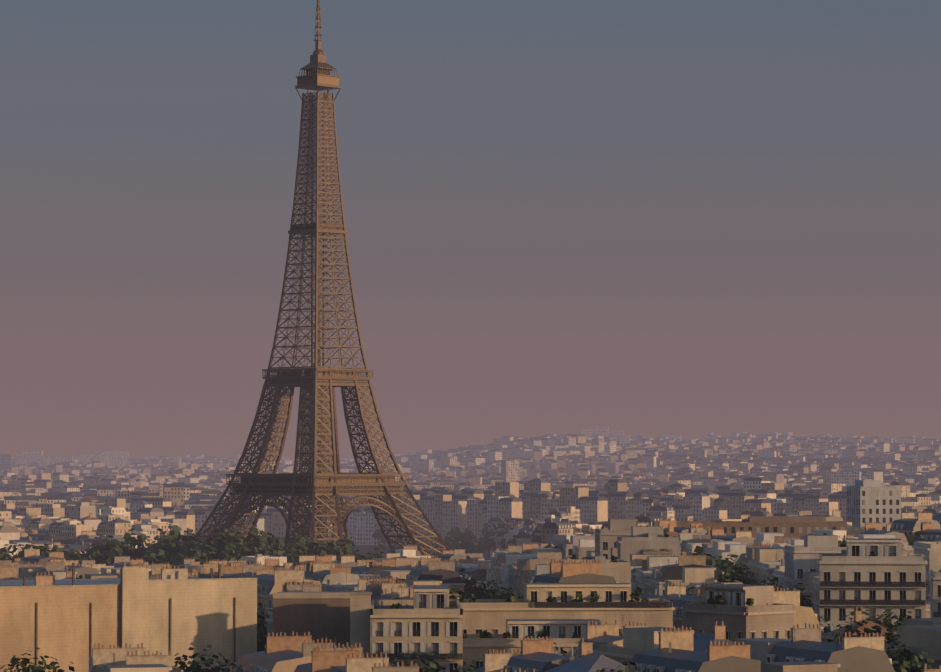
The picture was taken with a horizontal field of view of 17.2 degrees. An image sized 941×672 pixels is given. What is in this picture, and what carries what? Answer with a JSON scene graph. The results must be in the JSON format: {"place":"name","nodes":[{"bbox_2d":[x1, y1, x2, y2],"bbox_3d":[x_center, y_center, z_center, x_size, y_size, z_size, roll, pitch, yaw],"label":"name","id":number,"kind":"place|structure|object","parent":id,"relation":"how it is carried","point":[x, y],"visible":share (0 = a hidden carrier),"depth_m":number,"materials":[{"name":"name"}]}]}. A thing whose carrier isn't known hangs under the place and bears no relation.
{"place":"outdoors","nodes":[
{"label":"outdoors","id":0,"kind":"place"},
{"bbox_2d":[283,458,488,557],"bbox_3d":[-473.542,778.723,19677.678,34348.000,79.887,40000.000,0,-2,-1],"label":"ground","id":1,"kind":"structure","parent":0,"point":[365,549],"depth_m":2399.53,"materials":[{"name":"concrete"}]},
{"bbox_2d":[0,562,256,671],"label":"building","id":2,"kind":"structure","parent":1,"relation":"on","point":[66,622],"depth_m":475.99,"materials":[{"name":"stone"}]},
{"bbox_2d":[195,0,449,557],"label":"eiffel tower","id":3,"kind":"structure","parent":1,"relation":"on","point":[317,383],"depth_m":1704.59,"materials":[{"name":"metal"}]},
{"bbox_2d":[0,518,935,671],"bbox_3d":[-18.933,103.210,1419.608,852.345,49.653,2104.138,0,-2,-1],"label":"city trees","id":4,"kind":"object","parent":1,"relation":"on","point":[173,547],"visible":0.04,"depth_m":1297.51,"materials":[{"name":"green plant"}]},
{"bbox_2d":[0,426,940,545],"bbox_3d":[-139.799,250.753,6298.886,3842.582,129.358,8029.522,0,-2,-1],"label":"city buildings","id":5,"kind":"structure","parent":1,"relation":"on","point":[600,478],"depth_m":3930.87,"materials":[{"name":"stone"}]},
{"bbox_2d":[0,519,940,671],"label":"city buildings","id":6,"kind":"structure","parent":1,"relation":"on","point":[649,562],"depth_m":483.45,"materials":[{"name":"stone"}]},
{"bbox_2d":[0,502,940,591],"bbox_3d":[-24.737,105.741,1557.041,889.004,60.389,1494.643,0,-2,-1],"label":"city buildings","id":7,"kind":"structure","parent":1,"relation":"on","point":[80,525],"depth_m":1183.88,"materials":[{"name":"stone"}]},
{"bbox_2d":[273,538,940,671],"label":"buildings","id":8,"kind":"structure","parent":1,"relation":"on","point":[876,576],"depth_m":502.90,"materials":[{"name":"stone"}]},
{"bbox_2d":[0,0,940,457],"label":"sky","id":9,"kind":"structure","parent":0,"point":[690,219],"materials":[{"name":"grey"}]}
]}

